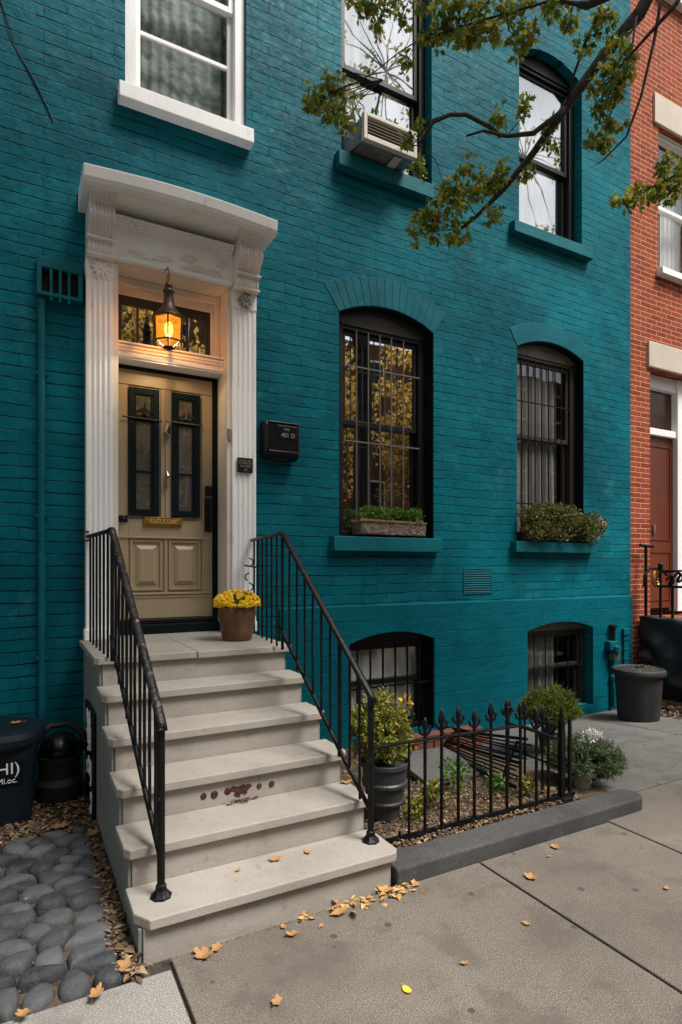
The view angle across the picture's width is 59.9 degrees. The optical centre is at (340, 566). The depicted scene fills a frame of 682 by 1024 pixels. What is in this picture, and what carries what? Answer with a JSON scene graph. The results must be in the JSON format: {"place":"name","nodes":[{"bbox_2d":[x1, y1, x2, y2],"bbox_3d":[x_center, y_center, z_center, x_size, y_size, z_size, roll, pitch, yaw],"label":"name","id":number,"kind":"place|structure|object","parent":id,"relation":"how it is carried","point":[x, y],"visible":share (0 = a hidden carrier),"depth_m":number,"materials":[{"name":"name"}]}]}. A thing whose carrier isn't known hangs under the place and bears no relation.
{"place":"outdoors","nodes":[
{"label":"outdoors","id":0,"kind":"place"},
{"bbox_2d":[0,825,123,1023],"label":"cobblestone paving","id":1,"kind":"structure","parent":0,"point":[51,934],"depth_m":2.52,"materials":[{"name":"stone"}]},
{"bbox_2d":[0,782,150,1020],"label":"dirt strip","id":2,"kind":"object","parent":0,"point":[56,1002],"visible":0.18,"depth_m":2.97,"materials":[{"name":"soil"}]},
{"bbox_2d":[0,716,45,826],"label":"dustbin","id":3,"kind":"object","parent":2,"relation":"on","point":[20,742],"visible":1,"depth_m":3.53,"materials":[{"name":"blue plastic"}]},
{"bbox_2d":[0,781,97,846],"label":"leaf litter","id":4,"kind":"object","parent":2,"relation":"on","point":[35,830],"visible":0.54,"depth_m":3.56,"materials":[{"name":"brown plant"}]},
{"bbox_2d":[45,822,68,830],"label":"fallen leaf","id":5,"kind":"object","parent":4,"relation":"on","point":[63,824],"visible":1,"depth_m":3.47,"materials":[{"name":"brown plant"}]},
{"bbox_2d":[85,699,94,818],"bbox_3d":[-1.608,1.210,3.781,0.022,0.640,0.460,0,0,-29],"label":"graffiti board","id":6,"kind":"object","parent":4,"relation":"on","point":[90,754],"visible":1,"depth_m":3.67,"materials":[{"name":"black paint"}]},
{"bbox_2d":[34,721,84,805],"bbox_3d":[-1.883,1.301,3.961,0.298,0.498,0.298,0,0,16],"label":"domed bin","id":7,"kind":"object","parent":2,"relation":"on","point":[60,778],"visible":0.95,"depth_m":3.86,"materials":[{"name":"black plastic"}]},
{"bbox_2d":[83,820,147,983],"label":"leaf litter","id":8,"kind":"object","parent":2,"relation":"on","point":[124,947],"visible":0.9,"depth_m":2.62,"materials":[{"name":"brown plant"}]},
{"bbox_2d":[86,828,97,835],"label":"fallen leaf","id":9,"kind":"object","parent":8,"relation":"on","point":[91,832],"visible":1,"depth_m":3.39,"materials":[{"name":"brown plant"}]},
{"bbox_2d":[115,954,130,971],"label":"fallen leaf","id":10,"kind":"object","parent":8,"relation":"on","point":[125,964],"visible":1,"depth_m":2.27,"materials":[{"name":"orange plant"}]},
{"bbox_2d":[2,970,190,1023],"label":"sidewalk slab","id":11,"kind":"structure","parent":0,"point":[155,999],"depth_m":2.08,"materials":[{"name":"concrete"}]},
{"bbox_2d":[15,1008,35,1016],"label":"fallen leaf","id":12,"kind":"object","parent":11,"relation":"on","point":[23,1012],"visible":1,"depth_m":2.02,"materials":[{"name":"orange plant"}]},
{"bbox_2d":[88,982,103,1005],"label":"fallen leaf","id":13,"kind":"object","parent":11,"relation":"on","point":[97,991],"visible":1,"depth_m":2.12,"materials":[{"name":"orange plant"}]},
{"bbox_2d":[148,885,392,1023],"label":"pavement joint","id":14,"kind":"object","parent":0,"point":[159,967],"depth_m":2.30,"materials":[{"name":"grey concrete"}]},
{"bbox_2d":[79,630,396,964],"bbox_3d":[-0.823,1.140,3.653,1.280,1.220,2.435,0,0,-29],"label":"entrance stoop","id":15,"kind":"object","parent":14,"relation":"on","point":[242,721],"visible":0.81,"depth_m":2.99,"materials":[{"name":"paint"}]},
{"bbox_2d":[81,527,171,901],"bbox_3d":[-1.282,0.562,3.338,0.090,1.636,2.113,0,0,-32],"label":"stoop railing","id":16,"kind":"object","parent":15,"relation":"on","point":[161,892],"visible":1,"depth_m":2.90,"materials":[{"name":"metal"}]},
{"bbox_2d":[120,630,220,637],"bbox_3d":[-1.329,0.553,4.681,1.190,0.043,0.144,0,0,-29],"label":"threshold","id":17,"kind":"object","parent":15,"relation":"in","point":[218,631],"depth_m":4.70,"materials":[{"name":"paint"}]},
{"bbox_2d":[213,589,260,640],"bbox_3d":[-0.753,0.346,4.290,0.350,0.368,0.349,0,0,-29],"label":"potted mum","id":18,"kind":"object","parent":15,"relation":"on","point":[237,621],"visible":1,"depth_m":4.18,"materials":[{"name":"brown plant"}]},
{"bbox_2d":[226,795,263,805],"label":"leaf litter","id":19,"kind":"object","parent":15,"relation":"on","point":[244,800],"visible":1,"depth_m":3.04,"materials":[{"name":"brown plant"}]},
{"bbox_2d":[264,855,280,861],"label":"fallen leaf","id":20,"kind":"object","parent":15,"relation":"on","point":[274,858],"visible":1,"depth_m":2.78,"materials":[{"name":"orange plant"}]},
{"bbox_2d":[244,530,378,844],"bbox_3d":[-0.332,0.573,3.856,0.185,1.613,2.092,0,0,-26],"label":"stoop railing","id":21,"kind":"object","parent":15,"relation":"on","point":[370,837],"visible":0.97,"depth_m":3.37,"materials":[{"name":"black metal"}]},
{"bbox_2d":[299,0,681,249],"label":"street tree","id":22,"kind":"object","parent":14,"relation":"on","point":[660,189],"visible":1,"depth_m":3.58,"materials":[{"name":"green plant"}]},
{"bbox_2d":[171,863,681,1023],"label":"sidewalk slab","id":23,"kind":"structure","parent":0,"point":[545,966],"depth_m":2.27,"materials":[{"name":"concrete"}]},
{"bbox_2d":[193,946,218,959],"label":"fallen leaf","id":24,"kind":"object","parent":23,"relation":"on","point":[203,952],"visible":1,"depth_m":2.36,"materials":[{"name":"orange plant"}]},
{"bbox_2d":[211,940,222,950],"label":"fallen leaf","id":25,"kind":"object","parent":23,"relation":"on","point":[217,946],"visible":0.99,"depth_m":2.40,"materials":[{"name":"orange plant"}]},
{"bbox_2d":[144,893,379,966],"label":"leaf litter","id":26,"kind":"object","parent":23,"relation":"on","point":[248,934],"visible":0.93,"depth_m":2.52,"materials":[{"name":"brown plant"}]},
{"bbox_2d":[271,994,281,1010],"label":"fallen leaf","id":27,"kind":"object","parent":23,"relation":"on","point":[277,999],"visible":1,"depth_m":2.10,"materials":[{"name":"orange plant"}]},
{"bbox_2d":[286,930,302,935],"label":"fallen leaf","id":28,"kind":"object","parent":23,"relation":"on","point":[292,932],"visible":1,"depth_m":2.49,"materials":[{"name":"orange plant"}]},
{"bbox_2d":[298,879,424,927],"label":"leaf litter","id":29,"kind":"object","parent":23,"relation":"on","point":[338,910],"visible":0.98,"depth_m":2.74,"materials":[{"name":"orange plant"}]},
{"bbox_2d":[400,982,411,992],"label":"fallen leaf","id":30,"kind":"object","parent":23,"relation":"on","point":[406,989],"visible":1,"depth_m":2.16,"materials":[{"name":"yellow plant"}]},
{"bbox_2d":[340,745,609,848],"bbox_3d":[0.483,1.573,4.381,1.930,0.167,2.240,0,0,-29],"label":"garden bed","id":31,"kind":"object","parent":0,"point":[589,792],"visible":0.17,"depth_m":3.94,"materials":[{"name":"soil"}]},
{"bbox_2d":[347,686,417,821],"bbox_3d":[0.243,1.126,3.644,0.442,0.809,0.473,0,0,24],"label":"potted bush","id":32,"kind":"object","parent":31,"relation":"on","point":[391,725],"visible":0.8,"depth_m":3.53,"materials":[{"name":"green plant"}]},
{"bbox_2d":[402,794,422,820],"bbox_3d":[0.455,1.448,3.587,0.164,0.139,0.176,0,0,40],"label":"bedding plant","id":33,"kind":"object","parent":31,"relation":"on","point":[414,803],"visible":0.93,"depth_m":3.58,"materials":[{"name":"yellow plant"}]},
{"bbox_2d":[420,777,451,807],"bbox_3d":[0.608,1.435,3.760,0.252,0.187,0.171,0,0,-29],"label":"bedding plant","id":34,"kind":"object","parent":31,"relation":"on","point":[433,793],"visible":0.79,"depth_m":3.74,"materials":[{"name":"yellow plant"}]},
{"bbox_2d":[404,747,488,784],"bbox_3d":[0.732,1.528,4.566,0.555,0.045,0.653,0,0,-20],"label":"paving flag","id":35,"kind":"object","parent":31,"relation":"on","point":[416,763],"visible":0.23,"depth_m":4.48,"materials":[{"name":"grey concrete"}]},
{"bbox_2d":[405,724,488,750],"bbox_3d":[0.915,1.524,5.157,0.930,0.192,0.109,0,0,-29],"label":"brick edging","id":36,"kind":"object","parent":31,"relation":"on","point":[432,744],"visible":0.22,"depth_m":5.10,"materials":[{"name":"red brick"}]},
{"bbox_2d":[438,756,471,789],"bbox_3d":[0.775,1.395,4.042,0.223,0.214,0.258,0,0,30],"label":"bedding plant","id":37,"kind":"object","parent":31,"relation":"on","point":[453,773],"visible":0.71,"depth_m":4.01,"materials":[{"name":"green plant"}]},
{"bbox_2d":[374,697,574,843],"bbox_3d":[0.715,1.211,3.703,1.553,0.838,0.596,0,0,-29],"label":"garden fence","id":38,"kind":"object","parent":31,"relation":"on","point":[539,718],"visible":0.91,"depth_m":3.55,"materials":[{"name":"black metal"}]},
{"bbox_2d":[443,726,532,788],"bbox_3d":[1.049,1.387,4.633,0.246,0.397,1.512,0,0,-14],"label":"iron grate","id":39,"kind":"object","parent":31,"relation":"on","point":[478,752],"visible":0.49,"depth_m":4.42,"materials":[{"name":"black metal"}]},
{"bbox_2d":[481,772,504,795],"bbox_3d":[1.014,1.447,3.947,0.191,0.176,0.172,0,0,-29],"label":"bedding plant","id":40,"kind":"object","parent":31,"relation":"on","point":[498,784],"visible":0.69,"depth_m":3.93,"materials":[{"name":"green plant"}]},
{"bbox_2d":[513,773,534,795],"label":"bedding plant","id":41,"kind":"object","parent":31,"relation":"on","point":[527,782],"visible":0.88,"depth_m":3.90,"materials":[{"name":"yellow plant"}]},
{"bbox_2d":[516,681,584,752],"bbox_3d":[1.840,1.320,5.234,0.626,0.638,0.600,0,0,-29],"label":"feathery shrub","id":42,"kind":"object","parent":31,"relation":"on","point":[551,699],"visible":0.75,"depth_m":5.11,"materials":[{"name":"green plant"}]},
{"bbox_2d":[544,727,628,789],"bbox_3d":[1.733,1.338,4.198,0.601,0.444,0.594,0,0,-29],"label":"flowering shrub","id":43,"kind":"object","parent":31,"relation":"on","point":[594,758],"visible":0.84,"depth_m":4.08,"materials":[{"name":"green plant"}]},
{"bbox_2d":[478,718,675,767],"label":"court slab","id":44,"kind":"structure","parent":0,"point":[618,733],"depth_m":5.80,"materials":[{"name":"grey concrete"}]},
{"bbox_2d":[481,822,681,993],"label":"sidewalk slab","id":45,"kind":"structure","parent":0,"point":[605,883],"depth_m":2.86,"materials":[{"name":"concrete"}]},
{"bbox_2d":[524,872,542,881],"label":"fallen leaf","id":46,"kind":"object","parent":45,"relation":"on","point":[529,875],"visible":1,"depth_m":2.94,"materials":[{"name":"orange plant"}]},
{"bbox_2d":[529,734,681,791],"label":"court slab","id":47,"kind":"structure","parent":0,"point":[654,763],"depth_m":4.67,"materials":[{"name":"grey concrete"}]},
{"bbox_2d":[578,709,681,734],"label":"court slab","id":48,"kind":"structure","parent":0,"point":[669,724],"depth_m":6.32,"materials":[{"name":"grey concrete"}]},
{"bbox_2d":[611,664,666,722],"bbox_3d":[3.270,1.379,6.509,0.556,0.612,0.556,0,0,-29],"label":"planter","id":49,"kind":"object","parent":48,"relation":"on","point":[638,697],"visible":0.97,"depth_m":6.33,"materials":[{"name":"black plastic"}]},
{"bbox_2d":[616,695,681,718],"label":"leaf litter","id":50,"kind":"object","parent":48,"relation":"on","point":[669,712],"visible":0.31,"depth_m":6.72,"materials":[{"name":"brown plant"}]},
{"bbox_2d":[609,779,681,853],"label":"sidewalk slab","id":51,"kind":"structure","parent":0,"point":[657,818],"depth_m":3.64,"materials":[{"name":"concrete"}]},
{"bbox_2d":[391,789,641,886],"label":"garden kerb","id":52,"kind":"structure","parent":51,"relation":"on","point":[432,858],"depth_m":3.27,"materials":[{"name":"grey concrete"}]},
{"bbox_2d":[661,699,681,710],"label":"yard soil","id":53,"kind":"structure","parent":0,"point":[669,707],"depth_m":6.77,"materials":[{"name":"brown soil"}]},
{"bbox_2d":[649,661,681,701],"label":"neighbour stoop","id":54,"kind":"object","parent":53,"relation":"on","point":[672,692],"visible":0.09,"depth_m":7.24,"materials":[{"name":"grey stone"}]},
{"bbox_2d":[639,544,654,615],"bbox_3d":[3.780,0.168,7.321,0.233,0.904,0.039,0,0,-24],"label":"grab post","id":55,"kind":"object","parent":54,"relation":"on","point":[646,546],"visible":0.98,"depth_m":7.30,"materials":[{"name":"black metal"}]},
{"bbox_2d":[636,615,681,688],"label":"tarpaulin","id":56,"kind":"object","parent":54,"relation":"on","point":[661,642],"visible":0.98,"depth_m":7.04,"materials":[{"name":"black plastic"}]},
{"bbox_2d":[643,563,681,618],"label":"iron railing","id":57,"kind":"object","parent":54,"relation":"on","point":[657,578],"visible":1,"depth_m":7.15,"materials":[{"name":"black metal"}]},
{"bbox_2d":[661,699,681,712],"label":"edging timber","id":58,"kind":"object","parent":53,"relation":"on","point":[673,703],"visible":0.12,"depth_m":6.88,"materials":[{"name":"brown wood"}]},
{"label":"ground","id":59,"kind":"structure","parent":0,"visible":0},
{"bbox_2d":[0,0,631,786],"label":"teal townhouse","id":60,"kind":"structure","parent":59,"relation":"on","point":[470,398],"depth_m":5.21,"materials":[{"name":"brick"}]},
{"bbox_2d":[0,0,53,120],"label":"wall cable","id":61,"kind":"object","parent":60,"relation":"attached to","point":[21,55],"depth_m":4.12,"materials":[{"name":"black paint"}]},
{"bbox_2d":[36,297,47,776],"bbox_3d":[-2.109,-0.180,4.172,0.075,3.420,0.054,0,0,-29],"label":"downpipe","id":62,"kind":"object","parent":60,"relation":"attached to","point":[41,515],"visible":0.9,"depth_m":4.15,"materials":[{"name":"teal metal"}]},
{"bbox_2d":[37,255,82,305],"bbox_3d":[-2.003,-2.020,4.218,0.295,0.300,0.080,0,0,-29],"label":"wall vent","id":63,"kind":"object","parent":60,"relation":"attached to","point":[59,281],"depth_m":4.21,"materials":[{"name":"teal metal"}]},
{"bbox_2d":[118,294,209,355],"bbox_3d":[-1.500,-1.861,4.926,0.733,0.916,0.350,0,0,-29],"label":"transom window","id":64,"kind":"structure","parent":60,"relation":"in","point":[135,322],"depth_m":4.73,"materials":[{"name":"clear glass"}]},
{"bbox_2d":[118,368,212,619],"bbox_3d":[-1.413,-0.570,4.781,0.770,1.970,0.138,0,0,-29],"label":"front door","id":65,"kind":"structure","parent":60,"relation":"in","point":[165,489],"depth_m":4.79,"materials":[{"name":"beige paint"}]},
{"bbox_2d":[152,267,185,350],"bbox_3d":[-1.276,-1.922,4.382,0.243,0.646,0.243,0,0,-29],"label":"hanging lantern","id":66,"kind":"object","parent":60,"relation":"hanging from","point":[168,319],"visible":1,"depth_m":4.33,"materials":[{"name":"black metal"}]},
{"bbox_2d":[117,0,253,149],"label":"window","id":67,"kind":"structure","parent":60,"relation":"in","point":[184,59],"depth_m":4.86,"materials":[{"name":"white paint"}]},
{"bbox_2d":[227,428,230,441],"bbox_3d":[-0.898,-1.054,4.755,0.024,0.112,0.035,0,0,-29],"label":"doorbell","id":68,"kind":"object","parent":60,"relation":"attached to","point":[229,434],"visible":1,"depth_m":4.75,"materials":[{"name":"metal"}]},
{"bbox_2d":[237,457,252,472],"bbox_3d":[-0.778,-0.821,4.801,0.123,0.118,0.028,0,0,-29],"label":"plaque","id":69,"kind":"object","parent":60,"relation":"attached to","point":[244,465],"visible":1,"depth_m":4.79,"materials":[{"name":"black paint"}]},
{"bbox_2d":[260,420,299,462],"bbox_3d":[-0.510,-1.052,4.979,0.305,0.343,0.158,0,0,-29],"label":"mailbox","id":70,"kind":"object","parent":60,"relation":"attached to","point":[279,442],"visible":1,"depth_m":4.92,"materials":[{"name":"black paint"}]},
{"bbox_2d":[341,110,416,171],"bbox_3d":[0.317,-3.855,5.457,0.635,0.280,0.430,0,0,-29],"label":"air conditioner","id":71,"kind":"object","parent":60,"relation":"attached to","point":[376,139],"visible":0.79,"depth_m":5.32,"materials":[{"name":"white plastic"}]},
{"bbox_2d":[371,107,398,124],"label":"window plant","id":72,"kind":"object","parent":71,"relation":"on","point":[373,110],"depth_m":5.44,"materials":[{"name":"green plant"}]},
{"bbox_2d":[335,0,433,202],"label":"window","id":73,"kind":"structure","parent":60,"relation":"in","point":[362,52],"depth_m":5.91,"materials":[{"name":"glass"}]},
{"bbox_2d":[330,307,441,552],"bbox_3d":[0.396,-1.287,5.636,1.195,2.294,0.298,0,0,-29],"label":"window","id":74,"kind":"structure","parent":60,"relation":"in","point":[386,356],"depth_m":5.73,"materials":[{"name":"black paint"}]},
{"bbox_2d":[351,505,426,536],"bbox_3d":[0.464,-0.441,5.609,0.757,0.298,0.252,0,0,-29],"label":"window box","id":75,"kind":"object","parent":60,"relation":"on","point":[378,522],"visible":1,"depth_m":5.53,"materials":[{"name":"grey stone"}]},
{"bbox_2d":[350,632,432,737],"bbox_3d":[0.428,1.133,5.726,0.965,1.034,0.243,0,0,-29],"label":"window","id":76,"kind":"structure","parent":60,"relation":"in","point":[402,662],"depth_m":5.85,"materials":[{"name":"black glass"}]},
{"bbox_2d":[405,149,428,179],"bbox_3d":[0.692,-3.862,5.705,0.315,0.296,0.234,0,0,-29],"label":"window plant","id":77,"kind":"object","parent":60,"relation":"on","point":[415,169],"depth_m":5.67,"materials":[{"name":"green plant"}]},
{"bbox_2d":[463,568,491,593],"bbox_3d":[1.413,0.150,6.110,0.385,0.264,0.009,0,0,-29],"label":"wall vent","id":78,"kind":"object","parent":60,"relation":"attached to","point":[476,580],"depth_m":6.11,"materials":[{"name":"teal metal"}]},
{"bbox_2d":[509,56,593,261],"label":"window","id":79,"kind":"structure","parent":60,"relation":"in","point":[546,205],"depth_m":6.93,"materials":[{"name":"glass"}]},
{"bbox_2d":[511,342,596,552],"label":"window","id":80,"kind":"structure","parent":60,"relation":"in","point":[549,377],"depth_m":6.84,"materials":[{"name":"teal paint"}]},
{"bbox_2d":[528,622,586,702],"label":"window","id":81,"kind":"structure","parent":60,"relation":"in","point":[551,645],"depth_m":6.94,"materials":[{"name":"black glass"}]},
{"bbox_2d":[517,501,609,543],"bbox_3d":[2.500,-0.488,6.634,1.355,0.501,0.356,0,0,-29],"label":"window box","id":82,"kind":"object","parent":60,"relation":"attached to","point":[575,526],"visible":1,"depth_m":6.50,"materials":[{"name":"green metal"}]},
{"bbox_2d":[605,624,619,706],"bbox_3d":[3.225,1.177,7.011,0.160,0.985,0.135,0,0,-29],"label":"gas meter","id":83,"kind":"object","parent":60,"relation":"attached to","point":[612,645],"visible":0.94,"depth_m":7.01,"materials":[{"name":"teal paint"}]},
{"bbox_2d":[622,628,629,663],"bbox_3d":[3.454,1.050,7.177,0.110,0.600,0.038,0,0,-29],"label":"conduit box","id":84,"kind":"object","parent":60,"relation":"attached to","point":[625,639],"visible":0.72,"depth_m":7.16,"materials":[{"name":"teal paint"}]},
{"bbox_2d":[631,0,681,709],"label":"red brick townhouse","id":85,"kind":"structure","parent":59,"relation":"on","point":[656,371],"depth_m":7.61,"materials":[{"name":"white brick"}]},
{"bbox_2d":[650,390,672,607],"bbox_3d":[4.167,-0.890,7.855,0.720,2.880,0.050,0,0,-29],"label":"door","id":86,"kind":"structure","parent":85,"relation":"in","point":[661,449],"depth_m":7.91,"materials":[{"name":"brown wood"}]},
{"bbox_2d":[647,341,681,610],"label":"door frame","id":87,"kind":"structure","parent":85,"relation":"in","point":[661,357],"depth_m":7.96,"materials":[{"name":"white paint"}]},
{"bbox_2d":[653,92,681,284],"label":"window","id":88,"kind":"structure","parent":85,"relation":"in","point":[667,115],"depth_m":7.96,"materials":[{"name":"white paint"}]},
{"bbox_2d":[664,0,681,12],"bbox_3d":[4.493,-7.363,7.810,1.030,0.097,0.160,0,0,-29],"label":"window","id":89,"kind":"structure","parent":85,"relation":"in","point":[679,7],"depth_m":7.70,"materials":[{"name":"white paint"}]}
]}

